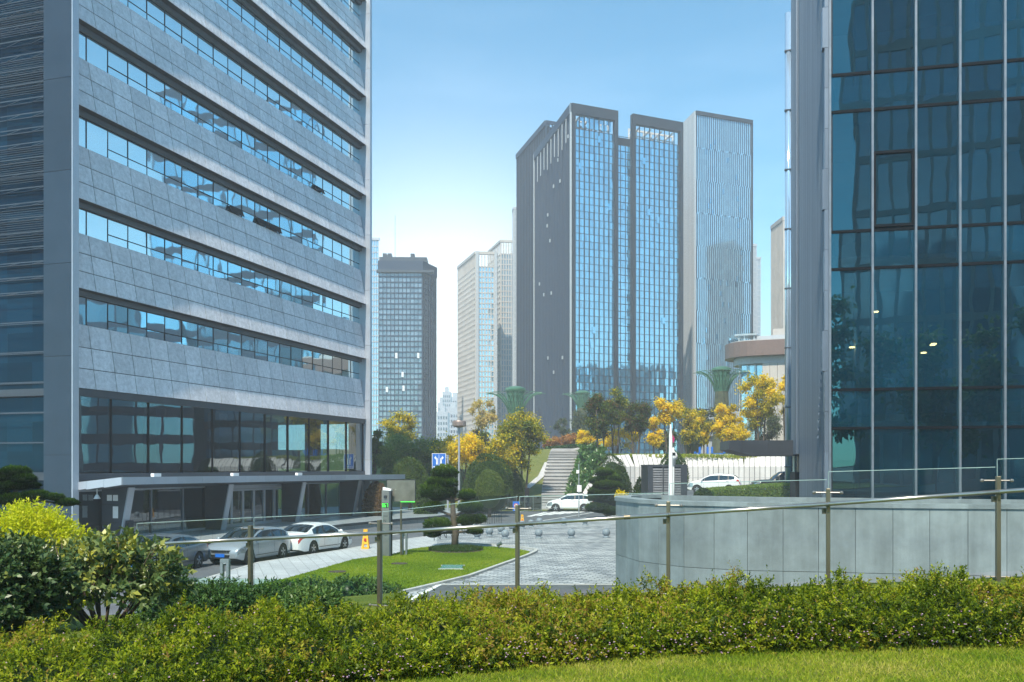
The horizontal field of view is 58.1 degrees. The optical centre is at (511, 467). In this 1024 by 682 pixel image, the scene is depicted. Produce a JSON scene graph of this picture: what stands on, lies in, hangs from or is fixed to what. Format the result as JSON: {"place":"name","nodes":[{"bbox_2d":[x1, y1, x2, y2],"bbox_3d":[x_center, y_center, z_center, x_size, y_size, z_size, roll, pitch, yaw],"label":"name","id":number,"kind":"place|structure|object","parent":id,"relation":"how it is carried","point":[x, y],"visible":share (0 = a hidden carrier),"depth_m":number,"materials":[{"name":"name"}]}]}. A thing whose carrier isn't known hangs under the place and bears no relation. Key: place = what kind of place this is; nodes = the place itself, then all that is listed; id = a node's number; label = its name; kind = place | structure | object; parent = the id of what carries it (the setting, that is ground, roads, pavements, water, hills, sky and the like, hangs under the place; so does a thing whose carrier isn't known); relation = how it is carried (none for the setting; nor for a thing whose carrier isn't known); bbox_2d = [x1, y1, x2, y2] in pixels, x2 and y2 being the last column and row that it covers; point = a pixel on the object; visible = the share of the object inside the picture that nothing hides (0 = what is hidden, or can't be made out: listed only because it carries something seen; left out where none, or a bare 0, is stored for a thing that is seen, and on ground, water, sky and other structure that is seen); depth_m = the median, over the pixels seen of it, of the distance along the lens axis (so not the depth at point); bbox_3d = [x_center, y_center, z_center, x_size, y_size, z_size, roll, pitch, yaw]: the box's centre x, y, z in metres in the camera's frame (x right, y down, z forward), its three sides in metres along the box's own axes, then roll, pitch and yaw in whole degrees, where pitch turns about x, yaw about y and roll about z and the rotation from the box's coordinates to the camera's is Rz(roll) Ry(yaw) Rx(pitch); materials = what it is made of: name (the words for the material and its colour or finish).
{"place":"outdoors","nodes":[
{"label":"outdoors","id":0,"kind":"place"},
{"bbox_2d":[137,507,459,539],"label":"forecourt","id":1,"kind":"structure","parent":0,"point":[215,534],"depth_m":64.44,"materials":[{"name":"grey concrete"}]},
{"bbox_2d":[0,0,404,539],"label":"office building","id":2,"kind":"structure","parent":1,"relation":"on","point":[185,261],"depth_m":53.75,"materials":[{"name":"stone"}]},
{"bbox_2d":[79,490,101,537],"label":"shop window","id":3,"kind":"structure","parent":2,"relation":"in","point":[90,511],"depth_m":46.32,"materials":[{"name":"grey glass"}]},
{"bbox_2d":[79,396,109,471],"bbox_3d":[-21.252,-1.675,46.455,0.011,3.850,2.802,0,0,18],"label":"lobby window","id":4,"kind":"structure","parent":2,"relation":"in","point":[94,412],"depth_m":46.72,"materials":[{"name":"blue glass"}]},
{"bbox_2d":[112,399,147,471],"bbox_3d":[-20.385,-1.675,49.182,0.011,3.850,2.802,0,0,18],"label":"lobby window","id":5,"kind":"structure","parent":2,"relation":"in","point":[129,418],"depth_m":49.14,"materials":[{"name":"blue glass"}]},
{"bbox_2d":[130,488,151,535],"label":"shop window","id":6,"kind":"structure","parent":2,"relation":"in","point":[141,511],"depth_m":49.97,"materials":[{"name":"grey glass"}]},
{"bbox_2d":[149,403,180,471],"bbox_3d":[-19.518,-1.675,51.909,0.009,3.850,2.802,0,0,18],"label":"lobby window","id":7,"kind":"structure","parent":2,"relation":"in","point":[164,419],"depth_m":51.83,"materials":[{"name":"blue glass"}]},
{"bbox_2d":[152,487,183,533],"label":"shop window","id":8,"kind":"structure","parent":2,"relation":"in","point":[167,502],"depth_m":51.92,"materials":[{"name":"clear glass"}]},
{"bbox_2d":[184,486,204,531],"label":"shop window","id":9,"kind":"structure","parent":2,"relation":"in","point":[194,497],"depth_m":54.22,"materials":[{"name":"grey glass"}]},
{"bbox_2d":[183,406,211,471],"bbox_3d":[-18.651,-1.675,54.636,0.009,3.850,2.802,0,0,18],"label":"lobby window","id":10,"kind":"structure","parent":2,"relation":"in","point":[197,422],"depth_m":54.65,"materials":[{"name":"grey glass"}]},
{"bbox_2d":[79,296,358,378],"bbox_3d":[-17.220,-7.975,60.176,0.090,1.750,31.502,0,0,18],"label":"window","id":11,"kind":"structure","parent":2,"relation":"in","point":[92,312],"depth_m":55.62,"materials":[{"name":"blue glass"}]},
{"bbox_2d":[79,207,358,322],"bbox_3d":[-17.214,-12.460,60.169,0.095,1.620,31.502,0,0,18],"label":"window","id":12,"kind":"structure","parent":2,"relation":"in","point":[91,224],"depth_m":55.62,"materials":[{"name":"blue glass"}]},
{"bbox_2d":[79,116,359,268],"bbox_3d":[-17.214,-16.950,60.169,0.095,1.840,31.502,0,0,18],"label":"window","id":13,"kind":"structure","parent":2,"relation":"in","point":[94,137],"depth_m":55.25,"materials":[{"name":"blue glass"}]},
{"bbox_2d":[79,31,359,214],"bbox_3d":[-17.218,-21.275,60.173,0.092,1.690,31.502,0,0,18],"label":"window","id":14,"kind":"structure","parent":2,"relation":"in","point":[92,51],"depth_m":55.52,"materials":[{"name":"blue glass"}]},
{"bbox_2d":[213,409,239,470],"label":"lobby window","id":15,"kind":"structure","parent":2,"relation":"in","point":[226,423],"depth_m":57.38,"materials":[{"name":"grey glass"}]},
{"bbox_2d":[118,0,359,163],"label":"window","id":16,"kind":"structure","parent":2,"relation":"in","point":[149,10],"depth_m":58.85,"materials":[{"name":"blue glass"}]},
{"bbox_2d":[241,412,263,470],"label":"lobby window","id":17,"kind":"structure","parent":2,"relation":"in","point":[252,424],"depth_m":60.08,"materials":[{"name":"grey glass"}]},
{"bbox_2d":[266,414,286,470],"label":"lobby window","id":18,"kind":"structure","parent":2,"relation":"in","point":[276,425],"depth_m":62.81,"materials":[{"name":"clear glass"}]},
{"bbox_2d":[214,0,359,113],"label":"window","id":19,"kind":"structure","parent":2,"relation":"in","point":[236,8],"depth_m":64.82,"materials":[{"name":"blue glass"}]},
{"bbox_2d":[289,416,308,470],"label":"lobby window","id":20,"kind":"structure","parent":2,"relation":"in","point":[298,427],"depth_m":65.53,"materials":[{"name":"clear glass"}]},
{"bbox_2d":[310,419,327,470],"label":"lobby window","id":21,"kind":"structure","parent":2,"relation":"in","point":[318,428],"depth_m":68.23,"materials":[{"name":"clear glass"}]},
{"bbox_2d":[284,0,358,66],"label":"window","id":22,"kind":"structure","parent":2,"relation":"in","point":[300,6],"depth_m":69.74,"materials":[{"name":"blue glass"}]},
{"bbox_2d":[329,420,345,470],"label":"lobby window","id":23,"kind":"structure","parent":2,"relation":"in","point":[337,429],"depth_m":71.02,"materials":[{"name":"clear glass"}]},
{"bbox_2d":[347,422,362,469],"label":"lobby window","id":24,"kind":"structure","parent":2,"relation":"in","point":[354,430],"depth_m":73.68,"materials":[{"name":"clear glass"}]},
{"bbox_2d":[196,536,436,584],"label":"pavement","id":25,"kind":"structure","parent":0,"point":[285,568],"depth_m":38.66,"materials":[{"name":"grey concrete"}]},
{"bbox_2d":[84,511,615,615],"bbox_3d":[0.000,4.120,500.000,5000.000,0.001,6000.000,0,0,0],"label":"ground","id":26,"kind":"structure","parent":0,"point":[208,567],"depth_m":54.87,"materials":[{"name":"concrete"}]},
{"bbox_2d":[0,464,82,509],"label":"cloud pine","id":27,"kind":"object","parent":26,"relation":"on","point":[14,479],"visible":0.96,"depth_m":20.84,"materials":[{"name":"green plant"}]},
{"bbox_2d":[131,533,208,567],"bbox_3d":[-13.902,3.375,36.589,2.166,1.490,4.667,0,0,10],"label":"grey sedan","id":28,"kind":"object","parent":26,"relation":"on","point":[196,555],"visible":0.34,"depth_m":36.99,"materials":[{"name":"paint"}]},
{"bbox_2d":[208,526,290,563],"bbox_3d":[-11.571,3.365,40.624,2.185,1.511,4.407,0,0,17],"label":"hatchback","id":29,"kind":"object","parent":26,"relation":"on","point":[239,550],"visible":0.6,"depth_m":39.82,"materials":[{"name":"silver metal"}]},
{"bbox_2d":[284,522,351,553],"bbox_3d":[-9.644,3.375,44.769,2.166,1.490,4.667,0,0,22],"label":"sedan","id":30,"kind":"object","parent":26,"relation":"on","point":[311,545],"visible":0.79,"depth_m":43.69,"materials":[{"name":"white paint"}]},
{"bbox_2d":[290,572,408,597],"bbox_3d":[-6.114,3.457,24.484,6.824,1.414,1.739,0,0,4],"label":"edging hedge","id":31,"kind":"object","parent":26,"relation":"on","point":[352,586],"visible":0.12,"depth_m":24.08,"materials":[{"name":"green plant"}]},
{"bbox_2d":[372,238,379,437],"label":"pale slab tower","id":32,"kind":"structure","parent":26,"relation":"on","point":[375,250],"depth_m":299.98,"materials":[{"name":"grey glass"}]},
{"bbox_2d":[376,253,436,447],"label":"dark office tower","id":33,"kind":"structure","parent":26,"relation":"on","point":[407,334],"depth_m":279.79,"materials":[{"name":"grey glass"}]},
{"bbox_2d":[457,251,497,447],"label":"warm stone tower","id":34,"kind":"structure","parent":26,"relation":"on","point":[477,331],"depth_m":300.39,"materials":[{"name":"beige stone"}]},
{"bbox_2d":[462,453,513,513],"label":"dome shrub","id":35,"kind":"object","parent":26,"relation":"on","point":[477,470],"visible":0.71,"depth_m":81.03,"materials":[{"name":"green plant"}]},
{"bbox_2d":[474,469,504,516],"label":"dome tree","id":36,"kind":"object","parent":26,"relation":"on","point":[488,485],"visible":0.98,"depth_m":75.29,"materials":[{"name":"green plant"}]},
{"bbox_2d":[487,240,511,430],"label":"stepped stone tower","id":37,"kind":"structure","parent":26,"relation":"on","point":[504,320],"depth_m":318.03,"materials":[{"name":"beige stone"}]},
{"bbox_2d":[512,207,515,385],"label":"narrow pale tower","id":38,"kind":"structure","parent":26,"relation":"on","point":[514,296],"depth_m":299.68,"materials":[{"name":"white glass"}]},
{"bbox_2d":[516,103,682,453],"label":"portal frame tower","id":39,"kind":"structure","parent":26,"relation":"on","point":[599,261],"depth_m":218.31,"materials":[{"name":"glass"}]},
{"bbox_2d":[584,467,625,516],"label":"shrub","id":40,"kind":"object","parent":26,"relation":"on","point":[606,480],"depth_m":74.34,"materials":[{"name":"green plant"}]},
{"bbox_2d":[683,110,752,453],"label":"slim glass tower","id":41,"kind":"structure","parent":26,"relation":"on","point":[717,231],"depth_m":253.27,"materials":[{"name":"glass"}]},
{"bbox_2d":[770,216,784,334],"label":"terraced tower","id":42,"kind":"structure","parent":26,"relation":"on","point":[777,227],"depth_m":242.96,"materials":[{"name":"stone"}]},
{"bbox_2d":[615,494,1023,592],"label":"curved wall","id":43,"kind":"structure","parent":26,"relation":"on","point":[884,540],"depth_m":24.57,"materials":[{"name":"grey stone"}]},
{"bbox_2d":[247,546,529,588],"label":"lawn","id":44,"kind":"structure","parent":0,"point":[413,567],"depth_m":35.80,"materials":[{"name":"green plant"}]},
{"bbox_2d":[386,479,415,554],"bbox_3d":[-5.000,2.275,41.538,1.302,3.451,0.120,0,0,0],"label":"post screen","id":45,"kind":"object","parent":44,"relation":"on","point":[403,490],"visible":0.87,"depth_m":41.49,"materials":[{"name":"metal"}]},
{"bbox_2d":[419,463,487,544],"bbox_3d":[-2.941,1.948,45.833,3.569,4.418,1.974,0,0,0],"label":"cloud pine","id":46,"kind":"object","parent":44,"relation":"on","point":[439,484],"visible":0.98,"depth_m":45.47,"materials":[{"name":"green plant"}]},
{"bbox_2d":[331,521,615,597],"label":"plaza","id":47,"kind":"structure","parent":0,"point":[586,554],"depth_m":41.33,"materials":[{"name":"stone"}]},
{"bbox_2d":[278,449,743,510],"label":"hillside","id":48,"kind":"structure","parent":0,"point":[539,461],"depth_m":103.66,"materials":[{"name":"green plant"}]},
{"bbox_2d":[377,408,418,443],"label":"broadleaf tree","id":49,"kind":"object","parent":48,"relation":"on","point":[409,426],"visible":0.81,"depth_m":107.30,"materials":[{"name":"yellow plant"}]},
{"bbox_2d":[382,429,439,465],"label":"broadleaf tree","id":50,"kind":"object","parent":48,"relation":"on","point":[401,445],"visible":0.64,"depth_m":97.99,"materials":[{"name":"green plant"}]},
{"bbox_2d":[427,428,483,499],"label":"golden tree","id":51,"kind":"object","parent":48,"relation":"on","point":[449,446],"visible":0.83,"depth_m":93.65,"materials":[{"name":"yellow plant"}]},
{"bbox_2d":[483,431,525,472],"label":"turning tree","id":52,"kind":"object","parent":48,"relation":"on","point":[509,455],"visible":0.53,"depth_m":92.43,"materials":[{"name":"yellow plant"}]},
{"bbox_2d":[493,406,554,487],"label":"turning tree","id":53,"kind":"object","parent":48,"relation":"on","point":[529,428],"visible":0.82,"depth_m":94.76,"materials":[{"name":"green plant"}]},
{"bbox_2d":[563,442,606,494],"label":"bank planting","id":54,"kind":"object","parent":48,"relation":"on","point":[588,460],"visible":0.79,"depth_m":102.74,"materials":[{"name":"green plant"}]},
{"bbox_2d":[581,391,623,457],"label":"turning tree","id":55,"kind":"object","parent":48,"relation":"on","point":[595,409],"visible":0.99,"depth_m":105.32,"materials":[{"name":"green plant"}]},
{"bbox_2d":[619,399,653,453],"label":"broadleaf tree","id":56,"kind":"object","parent":48,"relation":"on","point":[639,424],"visible":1,"depth_m":107.57,"materials":[{"name":"green plant"}]},
{"bbox_2d":[696,366,748,453],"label":"supertree","id":57,"kind":"object","parent":48,"relation":"on","point":[721,383],"visible":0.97,"depth_m":134.09,"materials":[{"name":"green paint"}]},
{"bbox_2d":[725,328,784,439],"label":"round podium","id":58,"kind":"object","parent":48,"relation":"on","point":[764,354],"visible":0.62,"depth_m":132.84,"materials":[{"name":"concrete"}]},
{"bbox_2d":[734,370,784,439],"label":"turning tree","id":59,"kind":"object","parent":48,"relation":"on","point":[771,396],"visible":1,"depth_m":105.24,"materials":[{"name":"yellow plant"}]},
{"bbox_2d":[0,576,1023,681],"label":"terrain","id":60,"kind":"structure","parent":0,"point":[366,599],"depth_m":6.38,"materials":[{"name":"green plant"}]},
{"bbox_2d":[0,525,80,633],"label":"dark shrub","id":61,"kind":"object","parent":60,"relation":"on","point":[30,587],"visible":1,"depth_m":8.75,"materials":[{"name":"green plant"}]},
{"bbox_2d":[0,496,103,631],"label":"lime bush","id":62,"kind":"object","parent":60,"relation":"on","point":[26,518],"visible":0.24,"depth_m":12.39,"materials":[{"name":"green plant"}]},
{"bbox_2d":[30,523,197,627],"bbox_3d":[-4.456,1.207,10.019,1.920,1.199,1.968,0,0,-40],"label":"camellia bush","id":63,"kind":"object","parent":60,"relation":"on","point":[107,561],"visible":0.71,"depth_m":9.65,"materials":[{"name":"green plant"}]},
{"bbox_2d":[123,574,207,624],"bbox_3d":[-4.459,1.737,12.195,1.229,0.787,1.131,0,0,0],"label":"shrub","id":64,"kind":"object","parent":60,"relation":"on","point":[151,614],"visible":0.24,"depth_m":11.88,"materials":[{"name":"green plant"}]},
{"bbox_2d":[185,573,265,620],"bbox_3d":[-3.883,1.782,12.304,1.232,0.746,1.169,0,0,0],"label":"shrub","id":65,"kind":"object","parent":60,"relation":"on","point":[219,592],"visible":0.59,"depth_m":12.07,"materials":[{"name":"green plant"}]},
{"bbox_2d":[269,579,350,616],"bbox_3d":[-2.648,1.774,12.200,1.041,0.582,1.152,0,0,0],"label":"shrub","id":66,"kind":"object","parent":60,"relation":"on","point":[293,596],"visible":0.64,"depth_m":12.00,"materials":[{"name":"green plant"}]},
{"bbox_2d":[0,559,1023,681],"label":"flowering hedge","id":67,"kind":"object","parent":60,"relation":"on","point":[964,610],"visible":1,"depth_m":6.77,"materials":[{"name":"green plant"}]},
{"bbox_2d":[137,458,1023,606],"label":"glass railing","id":68,"kind":"object","parent":60,"relation":"on","point":[998,491],"visible":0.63,"depth_m":12.53,"materials":[{"name":"brown metal"}]},
{"bbox_2d":[412,585,615,601],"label":"ramp road","id":69,"kind":"structure","parent":0,"point":[567,589],"depth_m":30.35,"materials":[{"name":"concrete"}]},
{"bbox_2d":[541,449,578,509],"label":"step path","id":70,"kind":"structure","parent":0,"point":[560,466],"depth_m":105.60,"materials":[{"name":"stone"}]},
{"bbox_2d":[372,0,790,411],"label":"sky","id":71,"kind":"structure","parent":0,"point":[459,87],"materials":[{"name":"blue"}]},
{"bbox_2d":[687,490,693,495],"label":"road","id":72,"kind":"structure","parent":0,"point":[690,492],"depth_m":80.44,"materials":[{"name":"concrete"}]},
{"bbox_2d":[640,465,686,494],"bbox_3d":[8.774,1.023,53.480,2.217,2.354,3.040,0,0,0],"label":"vent shaft","id":73,"kind":"object","parent":72,"relation":"on","point":[654,479],"visible":0.7,"depth_m":52.01,"materials":[{"name":"metal"}]},
{"bbox_2d":[582,454,784,494],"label":"barrier wall","id":74,"kind":"structure","parent":72,"relation":"on","point":[756,468],"depth_m":99.22,"materials":[{"name":"white paint"}]},
{"bbox_2d":[706,482,789,496],"bbox_3d":[16.818,1.611,60.739,7.896,1.283,3.697,0,0,0],"label":"box hedge","id":75,"kind":"object","parent":72,"relation":"on","point":[761,490],"visible":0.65,"depth_m":59.08,"materials":[{"name":"green plant"}]},
{"bbox_2d":[784,12,795,489],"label":"silver tower","id":76,"kind":"structure","parent":72,"relation":"on","point":[787,347],"depth_m":61.97,"materials":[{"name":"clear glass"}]},
{"bbox_2d":[720,0,1023,499],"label":"glass tower","id":77,"kind":"structure","parent":0,"point":[907,234],"depth_m":30.49,"materials":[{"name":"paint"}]},
{"bbox_2d":[831,391,870,426],"label":"window pane","id":78,"kind":"structure","parent":77,"relation":"in","point":[848,408],"depth_m":30.85,"materials":[{"name":"teal glass"}]},
{"bbox_2d":[831,269,870,388],"bbox_3d":[11.337,-4.620,30.857,1.285,3.980,0.003,0,0,12],"label":"window pane","id":79,"kind":"structure","parent":77,"relation":"in","point":[850,289],"depth_m":30.85,"materials":[{"name":"teal glass"}]},
{"bbox_2d":[831,232,870,267],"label":"window pane","id":80,"kind":"structure","parent":77,"relation":"in","point":[847,249],"depth_m":30.85,"materials":[{"name":"teal glass"}]},
{"bbox_2d":[831,74,870,110],"label":"window pane","id":81,"kind":"structure","parent":77,"relation":"in","point":[854,91],"depth_m":30.85,"materials":[{"name":"teal glass"}]},
{"bbox_2d":[833,429,870,497],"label":"window pane","id":82,"kind":"structure","parent":77,"relation":"in","point":[851,448],"depth_m":30.84,"materials":[{"name":"teal glass"}]},
{"bbox_2d":[833,111,870,230],"bbox_3d":[11.337,-9.910,30.857,1.285,3.960,0.003,0,0,13],"label":"window pane","id":83,"kind":"structure","parent":77,"relation":"in","point":[851,131],"depth_m":30.84,"materials":[{"name":"teal glass"}]},
{"bbox_2d":[833,0,870,73],"label":"window pane","id":84,"kind":"structure","parent":77,"relation":"in","point":[851,18],"depth_m":30.85,"materials":[{"name":"teal glass"}]},
{"bbox_2d":[874,429,913,497],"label":"window pane","id":85,"kind":"structure","parent":77,"relation":"in","point":[893,448],"depth_m":30.57,"materials":[{"name":"teal glass"}]},
{"bbox_2d":[874,390,913,426],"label":"window pane","id":86,"kind":"structure","parent":77,"relation":"in","point":[891,407],"depth_m":30.57,"materials":[{"name":"teal glass"}]},
{"bbox_2d":[874,268,913,387],"bbox_3d":[12.652,-4.620,30.572,1.285,3.980,0.004,0,0,12],"label":"window pane","id":87,"kind":"structure","parent":77,"relation":"in","point":[893,288],"depth_m":30.57,"materials":[{"name":"teal glass"}]},
{"bbox_2d":[874,229,913,265],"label":"window pane","id":88,"kind":"structure","parent":77,"relation":"in","point":[895,247],"depth_m":30.57,"materials":[{"name":"teal glass"}]},
{"bbox_2d":[874,108,913,227],"bbox_3d":[12.652,-9.910,30.576,1.285,3.960,0.004,0,0,13],"label":"window pane","id":89,"kind":"structure","parent":77,"relation":"in","point":[894,128],"depth_m":30.57,"materials":[{"name":"teal glass"}]},
{"bbox_2d":[874,70,913,107],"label":"window pane","id":90,"kind":"structure","parent":77,"relation":"in","point":[890,88],"depth_m":30.57,"materials":[{"name":"teal glass"}]},
{"bbox_2d":[874,0,913,69],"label":"window pane","id":91,"kind":"structure","parent":77,"relation":"in","point":[893,19],"depth_m":30.57,"materials":[{"name":"teal glass"}]},
{"bbox_2d":[917,429,957,498],"bbox_3d":[13.967,0.445,30.291,1.285,3.450,0.003,0,0,12],"label":"window pane","id":92,"kind":"structure","parent":77,"relation":"in","point":[936,448],"depth_m":30.29,"materials":[{"name":"teal glass"}]},
{"bbox_2d":[917,389,957,425],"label":"window pane","id":93,"kind":"structure","parent":77,"relation":"in","point":[934,407],"depth_m":30.28,"materials":[{"name":"teal glass"}]},
{"bbox_2d":[917,266,957,386],"bbox_3d":[13.966,-4.620,30.289,1.285,3.980,0.002,0,0,12],"label":"window pane","id":94,"kind":"structure","parent":77,"relation":"in","point":[937,287],"depth_m":30.28,"materials":[{"name":"teal glass"}]},
{"bbox_2d":[917,227,957,263],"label":"window pane","id":95,"kind":"structure","parent":77,"relation":"in","point":[935,245],"depth_m":30.28,"materials":[{"name":"teal glass"}]},
{"bbox_2d":[917,104,957,225],"bbox_3d":[13.967,-9.910,30.291,1.285,3.960,0.001,0,0,12],"label":"window pane","id":96,"kind":"structure","parent":77,"relation":"in","point":[937,126],"depth_m":30.28,"materials":[{"name":"teal glass"}]},
{"bbox_2d":[917,67,957,103],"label":"window pane","id":97,"kind":"structure","parent":77,"relation":"in","point":[936,85],"depth_m":30.29,"materials":[{"name":"teal glass"}]},
{"bbox_2d":[917,0,957,66],"label":"window pane","id":98,"kind":"structure","parent":77,"relation":"in","point":[937,20],"depth_m":30.29,"materials":[{"name":"teal glass"}]},
{"bbox_2d":[962,428,1002,498],"bbox_3d":[15.281,0.445,30.005,1.285,3.450,0.002,0,0,12],"label":"window pane","id":99,"kind":"structure","parent":77,"relation":"in","point":[981,447],"depth_m":30.00,"materials":[{"name":"teal glass"}]},
{"bbox_2d":[962,388,1002,425],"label":"window pane","id":100,"kind":"structure","parent":77,"relation":"in","point":[980,407],"depth_m":30.00,"materials":[{"name":"teal glass"}]},
{"bbox_2d":[962,264,1002,385],"label":"window pane","id":101,"kind":"structure","parent":77,"relation":"in","point":[982,285],"depth_m":30.00,"materials":[{"name":"teal glass"}]},
{"bbox_2d":[962,225,1002,261],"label":"window pane","id":102,"kind":"structure","parent":77,"relation":"in","point":[979,243],"depth_m":30.00,"materials":[{"name":"teal glass"}]},
{"bbox_2d":[962,101,1002,223],"label":"window pane","id":103,"kind":"structure","parent":77,"relation":"in","point":[982,123],"depth_m":30.00,"materials":[{"name":"teal glass"}]},
{"bbox_2d":[962,63,1002,100],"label":"window pane","id":104,"kind":"structure","parent":77,"relation":"in","point":[984,81],"depth_m":30.00,"materials":[{"name":"teal glass"}]},
{"bbox_2d":[962,0,1002,62],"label":"window pane","id":105,"kind":"structure","parent":77,"relation":"in","point":[982,20],"depth_m":30.00,"materials":[{"name":"teal glass"}]},
{"bbox_2d":[1007,428,1023,499],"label":"window pane","id":106,"kind":"structure","parent":77,"relation":"in","point":[1015,436],"depth_m":29.78,"materials":[{"name":"teal glass"}]},
{"bbox_2d":[1007,263,1023,384],"label":"window pane","id":107,"kind":"structure","parent":77,"relation":"in","point":[1015,271],"depth_m":29.79,"materials":[{"name":"teal glass"}]},
{"bbox_2d":[1007,99,1023,221],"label":"window pane","id":108,"kind":"structure","parent":77,"relation":"in","point":[1015,108],"depth_m":29.79,"materials":[{"name":"teal glass"}]},
{"bbox_2d":[1007,0,1023,58],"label":"window pane","id":109,"kind":"structure","parent":77,"relation":"in","point":[1015,8],"depth_m":29.79,"materials":[{"name":"teal glass"}]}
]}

